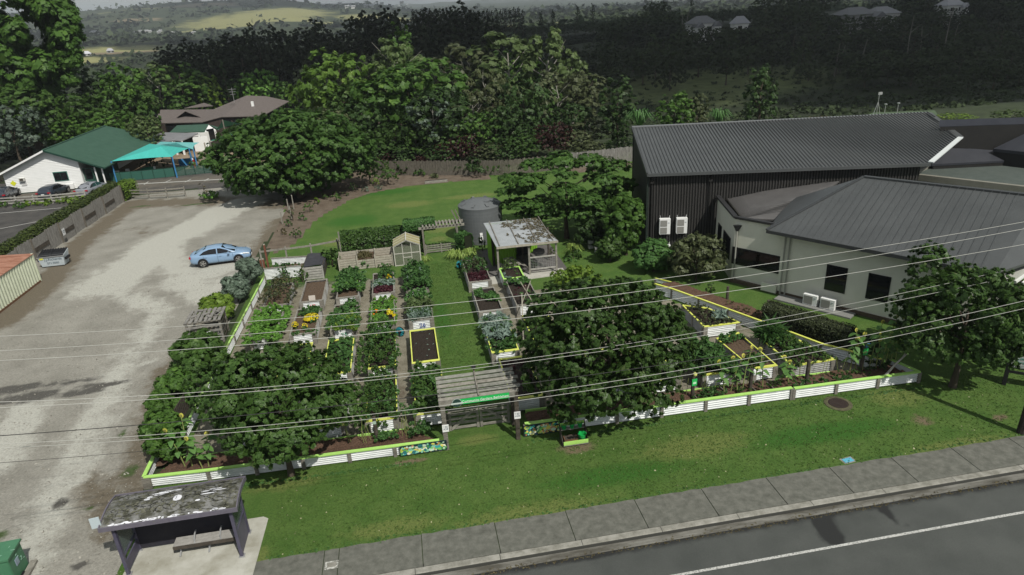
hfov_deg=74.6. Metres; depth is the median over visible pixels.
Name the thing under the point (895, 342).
sunflower
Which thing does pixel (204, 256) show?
sedan car
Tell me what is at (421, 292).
bean row
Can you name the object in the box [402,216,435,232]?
climbing vine
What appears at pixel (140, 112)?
tree
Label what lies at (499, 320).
power line
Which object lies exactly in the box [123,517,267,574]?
bus stop pad
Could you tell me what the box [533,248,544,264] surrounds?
wire basket trolley
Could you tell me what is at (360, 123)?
tree
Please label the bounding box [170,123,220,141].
play outbuilding
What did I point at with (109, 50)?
house
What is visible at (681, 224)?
air conditioner
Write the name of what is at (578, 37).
shelter hedge
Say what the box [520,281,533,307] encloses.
bean tripod
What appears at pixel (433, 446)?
mural panel
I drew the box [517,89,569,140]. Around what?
tree
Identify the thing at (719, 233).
window
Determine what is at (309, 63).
pine tree
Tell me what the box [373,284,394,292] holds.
beet leaves
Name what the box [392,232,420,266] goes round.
greenhouse
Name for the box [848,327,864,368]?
sunflower
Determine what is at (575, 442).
produce stand
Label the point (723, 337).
bed greens
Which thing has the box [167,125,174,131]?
window
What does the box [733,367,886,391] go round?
greens
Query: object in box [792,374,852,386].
creeping plants
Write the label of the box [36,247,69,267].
skip bin
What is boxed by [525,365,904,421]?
planter soil
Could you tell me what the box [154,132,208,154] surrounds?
grey play shelter
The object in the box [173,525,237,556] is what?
bench
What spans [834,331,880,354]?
bushy growth
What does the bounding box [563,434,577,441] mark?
brown crate
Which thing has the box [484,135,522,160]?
tree
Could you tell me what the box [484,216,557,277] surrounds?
open shed
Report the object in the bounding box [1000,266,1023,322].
white entry canopy
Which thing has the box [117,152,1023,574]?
lawn
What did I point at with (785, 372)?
sunflower
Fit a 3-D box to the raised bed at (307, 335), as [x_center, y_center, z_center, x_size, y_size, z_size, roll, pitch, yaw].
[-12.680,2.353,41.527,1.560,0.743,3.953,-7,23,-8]
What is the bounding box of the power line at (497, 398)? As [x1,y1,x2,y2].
[7,301,1021,443]
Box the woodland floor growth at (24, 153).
[0,82,438,162]
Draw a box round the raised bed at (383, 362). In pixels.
[367,334,397,376]
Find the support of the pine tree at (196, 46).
on the ground at (288, 10)
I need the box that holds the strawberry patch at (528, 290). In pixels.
[520,289,535,303]
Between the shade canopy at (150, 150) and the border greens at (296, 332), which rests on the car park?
the shade canopy at (150, 150)
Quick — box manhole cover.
[824,396,852,410]
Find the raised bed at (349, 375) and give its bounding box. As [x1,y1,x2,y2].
[325,337,356,381]
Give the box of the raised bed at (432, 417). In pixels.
[413,371,448,427]
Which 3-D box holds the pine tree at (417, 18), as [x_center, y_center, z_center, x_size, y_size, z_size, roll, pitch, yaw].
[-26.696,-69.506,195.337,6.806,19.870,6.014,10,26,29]
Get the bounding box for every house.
[106,48,113,52]
[155,95,288,143]
[684,15,721,42]
[729,16,751,29]
[828,7,885,33]
[870,6,902,30]
[934,0,968,24]
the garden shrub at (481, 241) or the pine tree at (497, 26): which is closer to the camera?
the garden shrub at (481, 241)
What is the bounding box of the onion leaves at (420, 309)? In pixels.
[406,306,432,321]
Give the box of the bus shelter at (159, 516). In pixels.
[88,476,251,574]
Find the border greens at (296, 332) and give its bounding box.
[291,327,317,335]
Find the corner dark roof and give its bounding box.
[993,134,1023,167]
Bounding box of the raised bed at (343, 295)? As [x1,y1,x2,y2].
[336,276,361,305]
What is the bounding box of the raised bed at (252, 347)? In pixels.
[249,311,284,350]
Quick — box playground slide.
[171,153,195,167]
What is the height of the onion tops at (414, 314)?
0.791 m
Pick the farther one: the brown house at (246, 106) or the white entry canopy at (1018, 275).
the brown house at (246, 106)
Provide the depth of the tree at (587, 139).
83.80 m
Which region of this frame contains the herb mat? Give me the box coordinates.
[488,340,520,353]
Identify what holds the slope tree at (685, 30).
on the ground at (288, 10)
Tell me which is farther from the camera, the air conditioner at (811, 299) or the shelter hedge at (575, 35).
the shelter hedge at (575, 35)
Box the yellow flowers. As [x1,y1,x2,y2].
[387,308,395,316]
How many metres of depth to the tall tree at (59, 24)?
106.71 m
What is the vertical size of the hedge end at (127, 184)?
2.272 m
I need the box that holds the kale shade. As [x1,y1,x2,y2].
[689,336,739,373]
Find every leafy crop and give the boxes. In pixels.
[325,335,356,372]
[362,365,398,421]
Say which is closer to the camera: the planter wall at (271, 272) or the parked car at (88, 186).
the planter wall at (271, 272)
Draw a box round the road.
[475,479,1023,574]
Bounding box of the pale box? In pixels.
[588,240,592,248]
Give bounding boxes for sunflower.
[163,429,186,465]
[173,413,196,465]
[183,437,207,468]
[198,431,216,466]
[711,359,728,392]
[725,356,743,389]
[727,353,747,390]
[739,345,756,387]
[754,347,769,386]
[774,359,797,380]
[781,355,794,384]
[841,336,859,369]
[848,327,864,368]
[854,332,871,369]
[868,319,884,365]
[868,331,884,367]
[880,315,898,363]
[882,325,897,366]
[889,316,906,363]
[889,326,904,363]
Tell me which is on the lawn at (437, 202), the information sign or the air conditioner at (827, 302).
the information sign
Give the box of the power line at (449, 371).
[0,281,989,407]
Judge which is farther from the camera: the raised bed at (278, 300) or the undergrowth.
the undergrowth
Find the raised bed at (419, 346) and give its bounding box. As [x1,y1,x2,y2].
[409,327,440,371]
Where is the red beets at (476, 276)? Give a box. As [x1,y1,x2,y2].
[467,270,489,280]
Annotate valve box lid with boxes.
[840,456,855,463]
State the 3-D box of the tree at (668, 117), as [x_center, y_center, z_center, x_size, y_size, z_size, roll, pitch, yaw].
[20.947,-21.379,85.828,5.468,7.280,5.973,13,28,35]
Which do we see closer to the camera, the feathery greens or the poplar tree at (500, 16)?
the feathery greens
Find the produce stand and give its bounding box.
[559,420,588,446]
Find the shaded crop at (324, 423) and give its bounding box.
[322,379,351,425]
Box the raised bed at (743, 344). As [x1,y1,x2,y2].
[715,332,777,381]
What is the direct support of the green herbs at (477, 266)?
on the raised bed at (472, 284)
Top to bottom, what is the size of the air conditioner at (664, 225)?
1.421 m
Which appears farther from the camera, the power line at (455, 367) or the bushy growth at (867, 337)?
the bushy growth at (867, 337)
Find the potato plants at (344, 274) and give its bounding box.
[331,265,367,292]
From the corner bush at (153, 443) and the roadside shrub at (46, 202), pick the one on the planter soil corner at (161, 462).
the corner bush at (153, 443)
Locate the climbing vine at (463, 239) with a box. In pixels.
[453,230,474,252]
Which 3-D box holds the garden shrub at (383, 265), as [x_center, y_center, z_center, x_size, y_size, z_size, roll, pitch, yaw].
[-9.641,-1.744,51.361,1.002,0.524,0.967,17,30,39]
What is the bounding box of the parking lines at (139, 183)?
[0,178,220,228]
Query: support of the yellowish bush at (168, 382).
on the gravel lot
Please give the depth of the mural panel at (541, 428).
30.16 m
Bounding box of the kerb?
[378,464,1023,574]
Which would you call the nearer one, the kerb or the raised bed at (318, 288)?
the kerb
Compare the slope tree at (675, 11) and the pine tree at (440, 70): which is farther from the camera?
the slope tree at (675, 11)
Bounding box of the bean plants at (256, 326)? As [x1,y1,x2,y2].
[241,302,293,345]
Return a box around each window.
[52,171,68,180]
[83,169,92,179]
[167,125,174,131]
[717,222,721,239]
[722,230,730,259]
[731,246,779,273]
[824,264,847,293]
[865,273,891,302]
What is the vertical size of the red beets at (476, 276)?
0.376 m
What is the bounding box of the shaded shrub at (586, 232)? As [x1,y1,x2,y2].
[573,217,605,245]
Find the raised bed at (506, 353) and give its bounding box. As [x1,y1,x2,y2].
[482,327,519,364]
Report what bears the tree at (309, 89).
on the ground at (288, 10)
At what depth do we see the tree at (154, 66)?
145.78 m
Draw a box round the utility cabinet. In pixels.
[0,538,28,574]
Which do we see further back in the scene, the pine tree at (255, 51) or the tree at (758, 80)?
the pine tree at (255, 51)
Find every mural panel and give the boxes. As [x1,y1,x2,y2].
[399,440,446,455]
[524,421,561,436]
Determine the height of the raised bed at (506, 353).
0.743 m
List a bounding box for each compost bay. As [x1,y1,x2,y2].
[337,251,356,270]
[356,249,374,268]
[374,246,394,267]
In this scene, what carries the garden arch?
on the lawn at (437, 202)
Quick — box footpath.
[253,436,1023,574]
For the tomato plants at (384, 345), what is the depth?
36.63 m
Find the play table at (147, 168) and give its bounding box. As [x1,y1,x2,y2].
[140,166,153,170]
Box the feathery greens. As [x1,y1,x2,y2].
[378,267,395,277]
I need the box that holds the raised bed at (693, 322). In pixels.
[681,305,740,336]
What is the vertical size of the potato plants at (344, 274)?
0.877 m
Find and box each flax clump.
[421,254,432,261]
[444,248,461,258]
[451,249,470,259]
[463,247,481,257]
[562,243,584,253]
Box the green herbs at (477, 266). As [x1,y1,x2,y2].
[460,253,488,272]
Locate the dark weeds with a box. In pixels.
[865,357,899,369]
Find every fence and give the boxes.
[0,190,85,204]
[7,185,124,260]
[108,165,204,181]
[129,186,185,198]
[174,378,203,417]
[259,238,339,264]
[375,146,631,174]
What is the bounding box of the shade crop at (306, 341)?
[285,340,309,355]
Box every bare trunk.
[907,17,919,53]
[943,7,953,49]
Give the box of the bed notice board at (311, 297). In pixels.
[308,295,314,300]
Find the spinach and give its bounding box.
[472,287,484,297]
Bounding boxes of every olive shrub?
[220,273,250,301]
[235,257,263,284]
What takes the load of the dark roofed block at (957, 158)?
on the lawn at (437, 202)
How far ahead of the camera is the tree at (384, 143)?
84.70 m
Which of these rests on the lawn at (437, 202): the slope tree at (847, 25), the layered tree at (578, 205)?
the layered tree at (578, 205)
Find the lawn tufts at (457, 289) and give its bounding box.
[428,261,502,419]
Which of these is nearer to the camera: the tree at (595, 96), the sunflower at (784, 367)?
the sunflower at (784, 367)
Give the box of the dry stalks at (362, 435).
[345,351,891,442]
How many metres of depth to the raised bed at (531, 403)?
32.83 m
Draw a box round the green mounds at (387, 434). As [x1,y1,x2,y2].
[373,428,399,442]
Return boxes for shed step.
[490,268,563,283]
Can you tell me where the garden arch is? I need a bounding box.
[418,209,463,255]
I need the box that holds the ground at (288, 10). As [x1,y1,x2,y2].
[0,0,1023,574]
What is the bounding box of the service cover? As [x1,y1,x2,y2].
[325,560,338,569]
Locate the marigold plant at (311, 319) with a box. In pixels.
[303,313,318,322]
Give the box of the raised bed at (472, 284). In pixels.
[462,259,491,292]
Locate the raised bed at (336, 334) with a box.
[330,304,359,338]
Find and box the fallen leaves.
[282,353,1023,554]
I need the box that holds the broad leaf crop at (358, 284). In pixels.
[331,277,365,291]
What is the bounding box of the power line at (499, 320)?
[0,244,1023,360]
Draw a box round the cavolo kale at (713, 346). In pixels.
[682,334,741,377]
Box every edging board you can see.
[183,428,408,457]
[525,396,630,412]
[682,384,726,391]
[793,371,829,376]
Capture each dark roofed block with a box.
[932,148,1003,168]
[939,117,1023,149]
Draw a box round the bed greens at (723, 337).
[717,329,745,344]
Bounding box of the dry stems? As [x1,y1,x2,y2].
[256,275,297,307]
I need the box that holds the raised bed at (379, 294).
[372,272,395,300]
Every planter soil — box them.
[157,428,432,473]
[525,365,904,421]
[662,282,829,344]
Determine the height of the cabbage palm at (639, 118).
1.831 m
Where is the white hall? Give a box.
[0,125,163,193]
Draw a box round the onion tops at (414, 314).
[407,306,431,322]
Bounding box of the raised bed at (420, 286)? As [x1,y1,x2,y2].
[406,277,429,293]
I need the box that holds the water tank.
[458,196,501,245]
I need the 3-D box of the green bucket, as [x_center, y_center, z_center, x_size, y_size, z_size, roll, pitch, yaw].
[3.079,6.551,29.492,0.389,0.362,0.389,-7,23,-8]
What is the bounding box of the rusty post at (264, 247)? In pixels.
[263,244,268,267]
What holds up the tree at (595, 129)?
on the ground at (288, 10)
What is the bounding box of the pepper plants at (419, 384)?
[407,360,451,417]
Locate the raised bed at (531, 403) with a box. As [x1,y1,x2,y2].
[498,355,544,410]
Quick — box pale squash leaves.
[327,309,361,330]
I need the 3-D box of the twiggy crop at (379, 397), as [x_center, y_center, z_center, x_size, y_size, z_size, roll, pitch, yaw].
[-6.343,4.971,32.444,1.855,0.838,4.177,-7,23,-8]
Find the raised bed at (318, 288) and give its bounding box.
[299,278,328,310]
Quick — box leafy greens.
[298,304,322,315]
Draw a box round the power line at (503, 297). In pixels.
[0,222,1021,336]
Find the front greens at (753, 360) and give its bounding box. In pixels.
[742,352,767,370]
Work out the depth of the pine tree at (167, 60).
182.44 m
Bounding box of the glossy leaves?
[410,360,441,405]
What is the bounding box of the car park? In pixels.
[0,159,350,242]
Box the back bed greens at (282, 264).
[269,261,303,267]
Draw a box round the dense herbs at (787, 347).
[762,330,838,369]
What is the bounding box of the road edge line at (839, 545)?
[673,511,1023,574]
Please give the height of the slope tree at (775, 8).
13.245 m
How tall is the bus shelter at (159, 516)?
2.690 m
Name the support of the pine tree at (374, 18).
on the ground at (288, 10)
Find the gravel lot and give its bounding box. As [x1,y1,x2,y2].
[0,187,284,574]
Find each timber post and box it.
[372,416,378,439]
[690,372,696,397]
[726,286,728,299]
[748,368,755,389]
[804,359,810,383]
[859,343,870,370]
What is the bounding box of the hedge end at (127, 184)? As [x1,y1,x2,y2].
[115,178,138,200]
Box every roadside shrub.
[0,201,8,206]
[12,200,28,208]
[24,200,43,206]
[33,199,52,205]
[48,195,65,203]
[61,196,77,203]
[68,194,83,200]
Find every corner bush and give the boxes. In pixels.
[135,408,188,462]
[142,388,173,419]
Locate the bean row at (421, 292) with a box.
[403,286,432,301]
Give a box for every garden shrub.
[136,157,170,166]
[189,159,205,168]
[277,266,290,277]
[293,266,308,281]
[320,248,340,265]
[378,263,391,267]
[478,237,485,250]
[565,246,583,258]
[705,282,715,293]
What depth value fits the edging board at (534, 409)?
31.62 m
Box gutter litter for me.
[472,480,1021,574]
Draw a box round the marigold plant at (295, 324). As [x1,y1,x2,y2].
[291,321,297,328]
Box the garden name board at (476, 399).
[452,392,508,406]
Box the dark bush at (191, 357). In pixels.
[167,327,229,372]
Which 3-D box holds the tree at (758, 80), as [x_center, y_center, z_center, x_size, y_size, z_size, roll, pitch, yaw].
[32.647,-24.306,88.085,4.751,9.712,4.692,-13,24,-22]
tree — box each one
[0,0,86,149]
[0,84,72,156]
[0,85,25,118]
[0,104,52,162]
[14,92,103,143]
[38,115,92,148]
[63,89,129,134]
[69,67,125,116]
[76,109,136,132]
[97,62,155,125]
[99,80,161,134]
[118,75,166,120]
[124,115,151,134]
[128,116,165,157]
[131,61,182,109]
[149,86,180,116]
[150,60,212,109]
[152,46,183,86]
[162,75,222,109]
[163,44,185,79]
[169,97,195,109]
[175,38,197,76]
[181,338,371,476]
[183,48,213,102]
[193,40,214,76]
[194,41,226,107]
[195,73,225,108]
[197,107,379,197]
[202,38,218,74]
[208,35,239,99]
[219,59,232,103]
[222,32,246,93]
[222,74,265,100]
[224,40,263,88]
[232,68,283,99]
[234,32,252,95]
[238,22,263,70]
[246,37,277,95]
[250,27,274,73]
[257,79,298,107]
[259,24,282,70]
[263,40,293,109]
[270,27,292,78]
[282,30,301,84]
[282,38,304,104]
[284,47,386,116]
[288,27,316,69]
[292,29,333,67]
[292,66,327,108]
[297,81,341,112]
[300,48,319,102]
[305,19,329,60]
[308,106,356,123]
[310,39,342,70]
[319,25,340,52]
[323,80,367,125]
[326,101,392,141]
[331,30,347,55]
[334,61,367,92]
[336,42,347,70]
[337,19,356,59]
[344,13,371,58]
[345,29,369,68]
[346,56,482,148]
[348,69,417,153]
[349,122,368,144]
[350,91,391,133]
[350,144,387,162]
[355,10,377,52]
[355,52,381,122]
[356,38,376,77]
[358,129,399,155]
[361,22,384,65]
[366,12,385,50]
[368,38,424,107]
[369,13,402,57]
[369,122,423,163]
[370,36,388,68]
[374,150,396,163]
[376,5,396,37]
[387,22,413,111]
[387,30,413,67]
[387,140,426,160]
[389,8,405,37]
[393,28,414,55]
[394,86,477,157]
[395,128,436,165]
[399,14,416,51]
[405,96,459,151]
[406,34,434,96]
[410,9,415,37]
[410,12,423,48]
[410,13,438,57]
[411,153,438,163]
[418,54,432,76]
[419,7,435,51]
[419,37,450,69]
[424,144,456,161]
[425,9,450,44]
[430,140,464,160]
[431,41,502,106]
[431,55,453,95]
[435,122,478,160]
[437,7,456,40]
[438,35,465,73]
[444,16,471,47]
[446,0,472,39]
[447,133,479,162]
[449,45,473,114]
[449,88,499,133]
[450,110,504,159]
[452,68,520,137]
[457,6,483,45]
[457,22,483,51]
[458,40,478,111]
[464,9,489,38]
[465,31,553,133]
[466,63,481,105]
[466,82,517,136]
[467,142,502,160]
[473,37,502,65]
[473,48,521,108]
[474,19,507,65]
[481,104,527,153]
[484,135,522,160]
[490,11,494,37]
[493,150,638,238]
[494,8,498,32]
[497,73,551,149]
[498,9,503,31]
[502,134,538,157]
[503,9,508,35]
[507,8,512,36]
[510,57,551,85]
[510,275,699,424]
[511,121,562,156]
[512,7,518,37]
[516,7,521,38]
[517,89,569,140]
[520,10,525,36]
[521,26,577,131]
[521,71,593,119]
[526,27,541,36]
[533,25,549,36]
[533,121,574,150]
[538,11,543,36]
[541,45,560,59]
[543,56,568,65]
[544,24,564,33]
[549,102,596,137]
[550,9,556,27]
[550,46,579,58]
[550,51,596,129]
[556,131,593,151]
[558,23,571,35]
[558,71,607,134]
[564,51,599,62]
[565,58,596,74]
[568,117,611,140]
[571,140,606,152]
[575,5,580,33]
[590,3,595,31]
[593,156,631,167]
[597,65,632,94]
[597,75,639,147]
[602,191,646,255]
[603,136,632,149]
[630,11,651,25]
[642,0,671,23]
[646,9,691,24]
[647,43,693,90]
[652,91,696,124]
[667,231,728,280]
[676,26,697,58]
[682,93,711,122]
[685,10,701,21]
[688,0,694,17]
[694,10,712,18]
[695,26,728,51]
[707,11,725,20]
[711,27,746,58]
[711,48,745,84]
[714,9,732,21]
[722,9,743,20]
[733,27,769,56]
[734,7,755,18]
[741,63,778,120]
[742,0,775,22]
[753,0,794,18]
[788,62,831,80]
[813,35,850,61]
[818,34,869,51]
[831,14,858,37]
[845,32,874,55]
[846,14,880,36]
[861,15,903,34]
[874,25,928,47]
[880,15,923,30]
[884,35,940,56]
[884,239,1023,388]
[885,0,924,13]
[891,0,934,16]
[896,11,944,33]
[907,4,944,23]
[915,25,951,44]
[923,7,953,33]
[929,15,976,39]
[930,30,961,47]
[934,8,964,17]
[936,112,977,119]
[940,13,986,29]
[960,1,991,20]
[961,0,1000,14]
[989,109,1023,117]
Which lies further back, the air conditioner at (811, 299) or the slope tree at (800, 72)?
the slope tree at (800, 72)
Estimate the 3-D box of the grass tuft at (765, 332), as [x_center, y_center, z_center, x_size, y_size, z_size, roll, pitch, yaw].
[13.758,2.268,35.819,2.440,2.143,2.176,-7,23,-8]
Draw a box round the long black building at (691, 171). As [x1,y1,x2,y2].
[631,111,963,252]
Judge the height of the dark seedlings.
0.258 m
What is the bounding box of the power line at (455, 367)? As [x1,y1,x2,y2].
[7,274,987,401]
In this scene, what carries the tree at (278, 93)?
on the ground at (288, 10)
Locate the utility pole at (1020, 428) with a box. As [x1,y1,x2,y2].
[1016,407,1023,434]
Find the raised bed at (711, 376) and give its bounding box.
[686,361,733,387]
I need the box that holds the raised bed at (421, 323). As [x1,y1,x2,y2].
[407,294,434,329]
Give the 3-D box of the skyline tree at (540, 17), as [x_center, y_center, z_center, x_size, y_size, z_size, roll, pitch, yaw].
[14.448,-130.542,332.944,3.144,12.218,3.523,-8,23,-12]
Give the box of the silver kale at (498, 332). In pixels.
[477,310,516,341]
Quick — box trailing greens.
[358,417,388,430]
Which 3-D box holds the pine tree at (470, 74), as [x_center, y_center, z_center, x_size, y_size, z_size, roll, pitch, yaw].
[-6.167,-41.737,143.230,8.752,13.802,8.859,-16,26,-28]
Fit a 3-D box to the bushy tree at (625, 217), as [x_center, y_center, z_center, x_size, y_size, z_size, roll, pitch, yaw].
[8.398,-4.794,50.468,3.413,4.905,3.107,-7,23,-8]
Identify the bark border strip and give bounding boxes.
[568,163,631,172]
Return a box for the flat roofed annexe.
[918,163,1023,191]
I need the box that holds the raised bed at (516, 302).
[506,280,541,316]
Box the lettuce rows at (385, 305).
[367,295,397,327]
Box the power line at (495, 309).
[0,229,1020,350]
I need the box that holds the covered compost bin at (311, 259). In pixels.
[302,253,327,280]
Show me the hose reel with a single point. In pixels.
(400, 332)
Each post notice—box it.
[442,424,448,431]
[514,411,520,418]
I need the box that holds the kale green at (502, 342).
[480,312,519,350]
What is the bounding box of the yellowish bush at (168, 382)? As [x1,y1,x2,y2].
[152,365,195,409]
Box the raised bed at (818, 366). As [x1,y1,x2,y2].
[762,338,835,375]
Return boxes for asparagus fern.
[257,271,299,305]
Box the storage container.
[0,253,41,312]
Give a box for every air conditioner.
[659,216,670,234]
[675,215,687,233]
[802,292,819,306]
[819,296,836,310]
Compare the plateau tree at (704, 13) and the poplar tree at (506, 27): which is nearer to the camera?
the poplar tree at (506, 27)
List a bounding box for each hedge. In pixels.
[0,180,117,254]
[339,225,425,253]
[495,37,614,52]
[509,34,601,43]
[525,33,597,39]
[760,298,855,347]
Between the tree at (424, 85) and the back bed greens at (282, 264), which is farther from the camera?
the tree at (424, 85)
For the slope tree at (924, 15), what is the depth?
226.54 m
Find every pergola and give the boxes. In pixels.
[183,306,229,341]
[435,367,520,449]
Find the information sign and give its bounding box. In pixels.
[1001,347,1023,385]
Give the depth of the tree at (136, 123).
99.45 m
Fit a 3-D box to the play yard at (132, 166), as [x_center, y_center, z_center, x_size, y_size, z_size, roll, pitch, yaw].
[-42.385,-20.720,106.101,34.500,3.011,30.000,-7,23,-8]
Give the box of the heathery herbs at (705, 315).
[682,302,741,327]
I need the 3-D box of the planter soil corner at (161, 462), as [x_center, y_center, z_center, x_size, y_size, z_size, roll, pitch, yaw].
[-15.208,7.382,29.969,0.840,0.089,1.680,-7,23,-8]
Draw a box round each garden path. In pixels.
[185,277,418,455]
[492,283,864,406]
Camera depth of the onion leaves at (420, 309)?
41.16 m
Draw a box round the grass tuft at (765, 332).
[747,312,794,346]
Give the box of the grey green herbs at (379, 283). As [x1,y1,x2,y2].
[372,276,394,284]
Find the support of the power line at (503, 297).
attached to the utility pole at (1020, 428)
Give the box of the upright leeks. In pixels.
[711,308,728,319]
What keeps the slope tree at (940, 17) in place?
on the ground at (288, 10)
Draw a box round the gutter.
[433,473,1023,574]
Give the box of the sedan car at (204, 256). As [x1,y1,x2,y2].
[189,243,251,267]
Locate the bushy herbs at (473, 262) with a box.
[459,255,487,270]
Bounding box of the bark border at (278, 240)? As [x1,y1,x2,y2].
[266,165,490,253]
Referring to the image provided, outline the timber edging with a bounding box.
[425,179,447,183]
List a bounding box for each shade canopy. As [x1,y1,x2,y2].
[110,144,193,181]
[156,142,198,168]
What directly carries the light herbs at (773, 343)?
on the raised bed at (818, 366)
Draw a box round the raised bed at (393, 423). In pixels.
[365,375,399,432]
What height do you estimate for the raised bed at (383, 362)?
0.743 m
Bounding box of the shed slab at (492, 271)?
[473,244,566,276]
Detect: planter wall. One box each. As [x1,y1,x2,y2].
[141,438,441,489]
[142,456,158,476]
[186,276,266,439]
[263,265,301,279]
[270,256,305,264]
[523,386,793,436]
[654,278,670,282]
[654,283,882,366]
[792,370,921,399]
[889,359,920,371]
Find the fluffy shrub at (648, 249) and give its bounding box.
[631,237,676,271]
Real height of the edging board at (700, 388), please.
0.240 m
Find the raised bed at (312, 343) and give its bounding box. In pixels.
[287,342,314,389]
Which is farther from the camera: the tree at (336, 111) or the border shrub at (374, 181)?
the tree at (336, 111)
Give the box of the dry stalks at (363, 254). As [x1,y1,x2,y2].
[354,250,373,260]
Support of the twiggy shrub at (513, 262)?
on the raised bed at (509, 271)
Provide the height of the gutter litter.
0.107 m
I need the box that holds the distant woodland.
[2,0,967,95]
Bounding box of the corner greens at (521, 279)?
[503,275,530,286]
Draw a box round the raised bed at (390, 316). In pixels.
[371,299,396,331]
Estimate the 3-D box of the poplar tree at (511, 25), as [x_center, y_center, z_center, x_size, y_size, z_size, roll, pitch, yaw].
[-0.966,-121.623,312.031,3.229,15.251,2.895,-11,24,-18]
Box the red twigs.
[727,300,760,316]
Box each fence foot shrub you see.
[413,169,426,175]
[429,172,438,177]
[486,165,500,173]
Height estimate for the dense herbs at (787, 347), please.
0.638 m
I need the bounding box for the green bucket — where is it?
[578,431,585,439]
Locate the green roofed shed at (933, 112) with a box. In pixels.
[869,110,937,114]
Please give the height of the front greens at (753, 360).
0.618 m
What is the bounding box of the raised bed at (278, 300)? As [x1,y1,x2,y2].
[262,282,295,311]
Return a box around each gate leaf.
[448,407,479,430]
[479,402,509,426]
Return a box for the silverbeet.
[483,290,501,301]
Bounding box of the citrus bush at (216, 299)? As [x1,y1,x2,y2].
[197,291,236,319]
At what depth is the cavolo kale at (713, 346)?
33.69 m
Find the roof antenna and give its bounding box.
[873,92,899,113]
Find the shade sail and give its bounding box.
[216,119,239,129]
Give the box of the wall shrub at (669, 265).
[644,246,674,267]
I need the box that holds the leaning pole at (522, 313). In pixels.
[521,293,523,339]
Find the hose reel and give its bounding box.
[396,327,404,336]
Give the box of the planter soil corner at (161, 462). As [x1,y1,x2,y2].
[155,446,183,466]
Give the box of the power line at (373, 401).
[0,347,777,435]
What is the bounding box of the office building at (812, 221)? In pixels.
[714,175,1023,342]
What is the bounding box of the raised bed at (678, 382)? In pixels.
[630,348,680,392]
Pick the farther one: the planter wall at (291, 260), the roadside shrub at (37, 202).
the roadside shrub at (37, 202)
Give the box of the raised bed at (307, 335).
[289,306,322,343]
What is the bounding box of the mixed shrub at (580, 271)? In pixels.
[549,264,602,284]
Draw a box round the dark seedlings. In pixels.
[503,358,531,376]
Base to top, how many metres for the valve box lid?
0.024 m
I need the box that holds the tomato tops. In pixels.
[362,320,401,368]
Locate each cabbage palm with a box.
[623,108,654,124]
[709,107,733,121]
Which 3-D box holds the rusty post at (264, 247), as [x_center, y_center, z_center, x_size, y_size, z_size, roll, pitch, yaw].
[-19.197,-2.458,52.479,0.130,1.975,0.130,-7,23,-8]
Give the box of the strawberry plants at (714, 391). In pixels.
[691,386,727,399]
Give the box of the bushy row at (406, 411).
[394,402,435,415]
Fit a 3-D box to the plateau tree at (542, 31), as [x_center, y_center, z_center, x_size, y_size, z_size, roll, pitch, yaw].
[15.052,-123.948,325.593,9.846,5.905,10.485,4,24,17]
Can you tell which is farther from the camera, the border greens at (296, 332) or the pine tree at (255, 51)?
the pine tree at (255, 51)
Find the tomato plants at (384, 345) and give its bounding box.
[355,316,398,373]
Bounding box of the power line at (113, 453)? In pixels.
[1,441,243,462]
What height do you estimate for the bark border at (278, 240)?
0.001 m
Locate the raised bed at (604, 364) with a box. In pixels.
[585,348,631,395]
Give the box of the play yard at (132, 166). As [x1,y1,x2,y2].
[119,150,303,171]
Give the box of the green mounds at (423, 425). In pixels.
[405,418,431,437]
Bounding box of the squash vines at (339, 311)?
[324,304,361,329]
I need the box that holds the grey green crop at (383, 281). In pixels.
[371,277,395,287]
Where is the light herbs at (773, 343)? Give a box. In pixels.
[765,334,814,354]
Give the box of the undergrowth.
[429,25,1023,147]
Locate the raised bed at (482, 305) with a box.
[471,286,503,320]
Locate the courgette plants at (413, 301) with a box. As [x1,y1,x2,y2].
[404,295,434,313]
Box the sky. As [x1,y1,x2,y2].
[0,0,464,12]
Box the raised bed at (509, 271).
[498,266,524,288]
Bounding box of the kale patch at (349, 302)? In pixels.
[343,297,358,305]
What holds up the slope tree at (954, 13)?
on the ground at (288, 10)
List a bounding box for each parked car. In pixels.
[0,186,20,200]
[35,183,70,197]
[73,181,105,196]
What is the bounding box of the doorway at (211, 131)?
[206,128,215,140]
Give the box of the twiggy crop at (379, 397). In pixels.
[362,366,399,420]
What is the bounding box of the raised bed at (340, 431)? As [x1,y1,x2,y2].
[317,382,348,438]
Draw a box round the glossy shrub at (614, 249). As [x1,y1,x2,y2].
[593,235,628,261]
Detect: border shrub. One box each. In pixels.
[198,190,218,198]
[284,219,292,226]
[288,207,294,220]
[289,227,301,237]
[302,203,313,211]
[330,192,341,200]
[356,162,376,181]
[369,178,378,184]
[372,160,400,183]
[465,157,488,176]
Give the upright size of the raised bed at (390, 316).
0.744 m
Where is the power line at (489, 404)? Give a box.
[5,308,1023,447]
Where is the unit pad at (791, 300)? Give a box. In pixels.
[774,294,855,318]
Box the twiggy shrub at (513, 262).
[502,258,517,269]
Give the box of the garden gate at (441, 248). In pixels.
[425,243,455,253]
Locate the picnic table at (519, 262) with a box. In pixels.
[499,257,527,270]
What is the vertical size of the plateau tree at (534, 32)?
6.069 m
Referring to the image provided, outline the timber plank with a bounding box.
[23,559,37,574]
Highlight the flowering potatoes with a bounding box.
[400,259,433,291]

